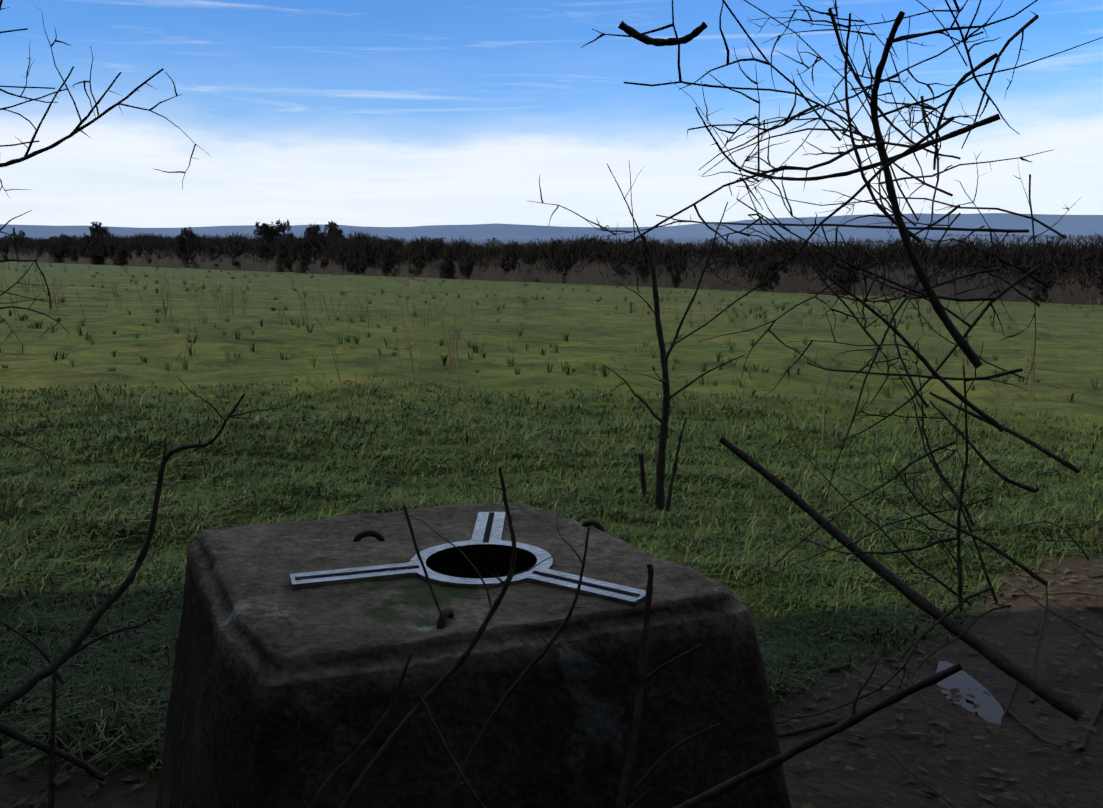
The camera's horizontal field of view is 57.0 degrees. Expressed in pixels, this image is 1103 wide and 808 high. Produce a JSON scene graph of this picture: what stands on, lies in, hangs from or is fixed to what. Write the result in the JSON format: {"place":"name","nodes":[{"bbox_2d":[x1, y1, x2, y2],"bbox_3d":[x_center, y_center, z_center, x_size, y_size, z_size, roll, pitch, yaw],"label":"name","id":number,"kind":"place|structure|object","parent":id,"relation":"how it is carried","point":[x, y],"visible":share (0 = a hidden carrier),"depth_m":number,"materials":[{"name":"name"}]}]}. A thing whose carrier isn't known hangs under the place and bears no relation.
{"place":"outdoors","nodes":[
{"label":"outdoors","id":0,"kind":"place"},
{"bbox_2d":[0,213,1102,807],"bbox_3d":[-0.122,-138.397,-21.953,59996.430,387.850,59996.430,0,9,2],"label":"ground","id":1,"kind":"structure","parent":0,"point":[1068,357],"depth_m":14.09,"materials":[{"name":"green plant"}]},
{"bbox_2d":[0,239,9,259],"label":"hedge tree","id":2,"kind":"object","parent":1,"relation":"on","point":[3,250],"visible":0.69,"depth_m":211.87,"materials":[{"name":"black plant"}]},
{"bbox_2d":[5,236,26,251],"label":"hedge tree","id":3,"kind":"object","parent":1,"relation":"on","point":[8,239],"visible":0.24,"depth_m":211.53,"materials":[{"name":"black plant"}]},
{"bbox_2d":[11,230,28,250],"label":"hedge tree","id":4,"kind":"object","parent":1,"relation":"on","point":[20,233],"visible":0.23,"depth_m":209.81,"materials":[{"name":"black plant"}]},
{"bbox_2d":[37,238,45,256],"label":"hedge tree","id":5,"kind":"object","parent":1,"relation":"on","point":[42,242],"visible":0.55,"depth_m":201.86,"materials":[{"name":"black plant"}]},
{"bbox_2d":[48,245,55,258],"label":"hedge tree","id":6,"kind":"object","parent":1,"relation":"on","point":[51,252],"visible":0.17,"depth_m":198.42,"materials":[{"name":"plant"}]},
{"bbox_2d":[54,235,67,259],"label":"hedge tree","id":7,"kind":"object","parent":1,"relation":"on","point":[58,245],"visible":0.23,"depth_m":197.38,"materials":[{"name":"black plant"}]},
{"bbox_2d":[52,232,78,262],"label":"hedge tree","id":8,"kind":"object","parent":1,"relation":"on","point":[59,250],"visible":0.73,"depth_m":195.98,"materials":[{"name":"plant"}]},
{"bbox_2d":[70,248,79,260],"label":"hedge tree","id":9,"kind":"object","parent":1,"relation":"on","point":[72,255],"visible":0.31,"depth_m":193.59,"materials":[{"name":"black plant"}]},
{"bbox_2d":[77,221,109,257],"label":"hedge tree","id":10,"kind":"object","parent":1,"relation":"on","point":[95,230],"visible":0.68,"depth_m":189.53,"materials":[{"name":"plant"}]},
{"bbox_2d":[89,242,100,264],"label":"hedge tree","id":11,"kind":"object","parent":1,"relation":"on","point":[94,259],"visible":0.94,"depth_m":187.65,"materials":[{"name":"plant"}]},
{"bbox_2d":[96,242,110,262],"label":"hedge tree","id":12,"kind":"object","parent":1,"relation":"on","point":[100,254],"visible":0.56,"depth_m":187.01,"materials":[{"name":"black plant"}]},
{"bbox_2d":[108,240,116,264],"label":"hedge tree","id":13,"kind":"object","parent":1,"relation":"on","point":[110,248],"visible":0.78,"depth_m":185.05,"materials":[{"name":"plant"}]},
{"bbox_2d":[113,237,126,265],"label":"hedge tree","id":14,"kind":"object","parent":1,"relation":"on","point":[121,257],"visible":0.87,"depth_m":183.01,"materials":[{"name":"plant"}]},
{"bbox_2d":[126,245,135,259],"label":"hedge tree","id":15,"kind":"object","parent":1,"relation":"on","point":[128,248],"visible":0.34,"depth_m":182.41,"materials":[{"name":"black plant"}]},
{"bbox_2d":[146,243,154,263],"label":"hedge tree","id":16,"kind":"object","parent":1,"relation":"on","point":[149,260],"visible":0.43,"depth_m":177.76,"materials":[{"name":"plant"}]},
{"bbox_2d":[174,226,196,267],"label":"hedge tree","id":17,"kind":"object","parent":1,"relation":"on","point":[187,233],"visible":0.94,"depth_m":169.40,"materials":[{"name":"black plant"}]},
{"bbox_2d":[206,245,216,261],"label":"hedge tree","id":18,"kind":"object","parent":1,"relation":"on","point":[210,248],"visible":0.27,"depth_m":166.12,"materials":[{"name":"black plant"}]},
{"bbox_2d":[227,236,245,264],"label":"hedge tree","id":19,"kind":"object","parent":1,"relation":"on","point":[236,253],"visible":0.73,"depth_m":161.32,"materials":[{"name":"black plant"}]},
{"bbox_2d":[253,218,293,257],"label":"hedge tree","id":20,"kind":"object","parent":1,"relation":"on","point":[269,233],"visible":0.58,"depth_m":156.94,"materials":[{"name":"black plant"}]},
{"bbox_2d":[275,239,289,271],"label":"hedge tree","id":21,"kind":"object","parent":1,"relation":"on","point":[279,255],"visible":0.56,"depth_m":153.35,"materials":[{"name":"black plant"}]},
{"bbox_2d":[288,237,305,272],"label":"hedge tree","id":22,"kind":"object","parent":1,"relation":"on","point":[295,253],"visible":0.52,"depth_m":151.61,"materials":[{"name":"plant"}]},
{"bbox_2d":[296,220,344,271],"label":"hedge tree","id":23,"kind":"object","parent":1,"relation":"on","point":[330,227],"visible":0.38,"depth_m":150.25,"materials":[{"name":"plant"}]},
{"bbox_2d":[320,245,341,267],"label":"hedge tree","id":24,"kind":"object","parent":1,"relation":"on","point":[323,263],"visible":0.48,"depth_m":148.16,"materials":[{"name":"plant"}]},
{"bbox_2d":[334,243,349,268],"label":"hedge tree","id":25,"kind":"object","parent":1,"relation":"on","point":[337,258],"visible":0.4,"depth_m":145.47,"materials":[{"name":"plant"}]},
{"bbox_2d":[345,245,365,273],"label":"hedge tree","id":26,"kind":"object","parent":1,"relation":"on","point":[349,266],"visible":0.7,"depth_m":143.30,"materials":[{"name":"black plant"}]},
{"bbox_2d":[359,240,381,266],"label":"hedge tree","id":27,"kind":"object","parent":1,"relation":"on","point":[366,254],"visible":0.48,"depth_m":142.07,"materials":[{"name":"black plant"}]},
{"bbox_2d":[361,240,385,265],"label":"hedge tree","id":28,"kind":"object","parent":1,"relation":"on","point":[369,249],"visible":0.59,"depth_m":141.34,"materials":[{"name":"black plant"}]},
{"bbox_2d":[376,245,399,276],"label":"hedge tree","id":29,"kind":"object","parent":1,"relation":"on","point":[382,258],"visible":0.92,"depth_m":139.48,"materials":[{"name":"plant"}]},
{"bbox_2d":[380,239,401,275],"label":"hedge tree","id":30,"kind":"object","parent":1,"relation":"on","point":[396,242],"visible":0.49,"depth_m":140.06,"materials":[{"name":"plant"}]},
{"bbox_2d":[408,247,423,273],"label":"hedge tree","id":31,"kind":"object","parent":1,"relation":"on","point":[413,261],"visible":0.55,"depth_m":136.05,"materials":[{"name":"plant"}]},
{"bbox_2d":[416,237,451,266],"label":"hedge tree","id":32,"kind":"object","parent":1,"relation":"on","point":[432,243],"visible":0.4,"depth_m":134.41,"materials":[{"name":"black plant"}]},
{"bbox_2d":[438,250,452,278],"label":"hedge tree","id":33,"kind":"object","parent":1,"relation":"on","point":[444,271],"visible":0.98,"depth_m":131.99,"materials":[{"name":"plant"}]},
{"bbox_2d":[457,243,481,276],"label":"hedge tree","id":34,"kind":"object","parent":1,"relation":"on","point":[466,269],"visible":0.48,"depth_m":130.66,"materials":[{"name":"plant"}]},
{"bbox_2d":[155,502,790,807],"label":"concrete pillar","id":35,"kind":"structure","parent":1,"relation":"on","point":[263,650],"depth_m":0.67,"materials":[{"name":"grey concrete"}]},
{"bbox_2d":[290,512,645,606],"bbox_3d":[-0.059,0.132,0.808,0.264,0.034,0.230,0,9,2],"label":"trig pillar mount","id":36,"kind":"object","parent":35,"relation":"on","point":[494,547],"visible":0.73,"depth_m":0.75,"materials":[{"name":"white metal"}]},
{"bbox_2d":[295,512,640,595],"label":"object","id":37,"kind":"object","parent":36,"relation":"attached to","point":[488,526],"visible":1,"depth_m":0.75,"materials":[{"name":"metal"}]},
{"bbox_2d":[353,520,605,628],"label":"lifting loops","id":38,"kind":"object","parent":35,"relation":"attached to","point":[447,612],"visible":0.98,"depth_m":0.84,"materials":[{"name":"black metal"}]},
{"bbox_2d":[485,237,503,246],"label":"tree","id":39,"kind":"object","parent":1,"relation":"on","point":[493,241],"visible":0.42,"depth_m":447.99,"materials":[{"name":"plant"}]},
{"bbox_2d":[498,240,528,271],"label":"hedge tree","id":40,"kind":"object","parent":1,"relation":"on","point":[506,264],"visible":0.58,"depth_m":125.83,"materials":[{"name":"black plant"}]},
{"bbox_2d":[522,252,541,281],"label":"hedge tree","id":41,"kind":"object","parent":1,"relation":"on","point":[528,262],"visible":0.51,"depth_m":124.29,"materials":[{"name":"plant"}]},
{"bbox_2d":[0,265,1101,505],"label":"grass tufts","id":42,"kind":"object","parent":1,"relation":"on","point":[526,401],"visible":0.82,"depth_m":18.24,"materials":[{"name":"green plant"}]},
{"bbox_2d":[0,259,1101,444],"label":"dry grass stalks","id":43,"kind":"object","parent":1,"relation":"on","point":[525,310],"visible":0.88,"depth_m":26.81,"materials":[{"name":"plant"}]},
{"bbox_2d":[0,0,1102,807],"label":"bare branches","id":44,"kind":"object","parent":1,"relation":"on","point":[1042,690],"visible":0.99,"depth_m":0.71,"materials":[{"name":"brown plant"}]},
{"bbox_2d":[0,230,1102,291],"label":"tree line","id":45,"kind":"object","parent":1,"relation":"on","point":[1074,262],"visible":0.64,"depth_m":114.00,"materials":[{"name":"green plant"}]},
{"bbox_2d":[0,246,1102,304],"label":"hedge row","id":46,"kind":"object","parent":1,"relation":"on","point":[1072,293],"visible":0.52,"depth_m":112.31,"materials":[{"name":"plant"}]},
{"bbox_2d":[0,532,1102,807],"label":"fallen leaves","id":47,"kind":"object","parent":1,"relation":"on","point":[988,800],"visible":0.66,"depth_m":3.31,"materials":[{"name":"brown plant"}]},
{"bbox_2d":[545,239,562,274],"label":"hedge tree","id":48,"kind":"object","parent":1,"relation":"on","point":[561,241],"visible":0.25,"depth_m":122.41,"materials":[{"name":"plant"}]},
{"bbox_2d":[552,241,583,283],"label":"hedge tree","id":49,"kind":"object","parent":1,"relation":"on","point":[566,255],"visible":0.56,"depth_m":120.65,"materials":[{"name":"plant"}]},
{"bbox_2d":[34,553,1102,807],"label":"fallen sticks","id":50,"kind":"object","parent":1,"relation":"on","point":[832,721],"visible":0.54,"depth_m":3.56,"materials":[{"name":"brown wood"}]},
{"bbox_2d":[611,247,648,279],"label":"hedge tree","id":51,"kind":"object","parent":1,"relation":"on","point":[627,259],"visible":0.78,"depth_m":114.70,"materials":[{"name":"green plant"}]},
{"bbox_2d":[653,240,671,263],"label":"hedge tree","id":52,"kind":"object","parent":1,"relation":"on","point":[654,242],"visible":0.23,"depth_m":114.10,"materials":[{"name":"black plant"}]},
{"bbox_2d":[662,244,686,281],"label":"hedge tree","id":53,"kind":"object","parent":1,"relation":"on","point":[678,251],"visible":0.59,"depth_m":111.23,"materials":[{"name":"green plant"}]},
{"bbox_2d":[670,241,695,287],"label":"hedge tree","id":54,"kind":"object","parent":1,"relation":"on","point":[686,250],"visible":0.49,"depth_m":111.00,"materials":[{"name":"plant"}]},
{"bbox_2d":[707,237,720,246],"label":"tree","id":55,"kind":"object","parent":1,"relation":"on","point":[717,240],"visible":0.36,"depth_m":563.10,"materials":[{"name":"grey plant"}]},
{"bbox_2d":[745,239,761,246],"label":"tree","id":56,"kind":"object","parent":1,"relation":"on","point":[755,242],"visible":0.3,"depth_m":555.00,"materials":[{"name":"grey plant"}]},
{"bbox_2d":[746,263,766,288],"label":"hedge tree","id":57,"kind":"object","parent":1,"relation":"on","point":[757,275],"visible":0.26,"depth_m":105.11,"materials":[{"name":"plant"}]},
{"bbox_2d":[759,238,799,286],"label":"hedge tree","id":58,"kind":"object","parent":1,"relation":"on","point":[766,269],"visible":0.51,"depth_m":103.73,"materials":[{"name":"green plant"}]},
{"bbox_2d":[814,252,835,284],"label":"hedge tree","id":59,"kind":"object","parent":1,"relation":"on","point":[823,275],"visible":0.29,"depth_m":101.28,"materials":[{"name":"brown plant"}]},
{"bbox_2d":[827,254,868,294],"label":"hedge tree","id":60,"kind":"object","parent":1,"relation":"on","point":[844,274],"visible":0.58,"depth_m":99.01,"materials":[{"name":"brown plant"}]},
{"bbox_2d":[908,251,932,294],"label":"hedge tree","id":61,"kind":"object","parent":1,"relation":"on","point":[911,275],"visible":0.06,"depth_m":95.33,"materials":[{"name":"plant"}]},
{"bbox_2d":[936,661,1003,724],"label":"puddle water","id":62,"kind":"structure","parent":1,"relation":"on","point":[989,709],"depth_m":3.64,"materials":[{"name":"grey liquid"}]},
{"bbox_2d":[971,258,1003,274],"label":"hedge tree","id":63,"kind":"object","parent":1,"relation":"on","point":[983,267],"visible":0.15,"depth_m":92.25,"materials":[{"name":"green plant"}]},
{"bbox_2d":[1010,252,1049,302],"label":"hedge tree","id":64,"kind":"object","parent":1,"relation":"on","point":[1028,267],"visible":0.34,"depth_m":89.23,"materials":[{"name":"plant"}]},
{"bbox_2d":[1031,260,1062,302],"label":"hedge tree","id":65,"kind":"object","parent":1,"relation":"on","point":[1040,287],"visible":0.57,"depth_m":88.37,"materials":[{"name":"plant"}]},
{"bbox_2d":[1094,260,1102,294],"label":"hedge tree","id":66,"kind":"object","parent":1,"relation":"on","point":[1097,277],"visible":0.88,"depth_m":85.38,"materials":[{"name":"brown plant"}]},
{"bbox_2d":[0,373,1102,784],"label":"pasture grass","id":67,"kind":"structure","parent":0,"point":[130,695],"depth_m":6.33,"materials":[{"name":"green plant"}]},
{"bbox_2d":[0,0,1102,227],"label":"sky","id":68,"kind":"structure","parent":0,"point":[365,113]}
]}

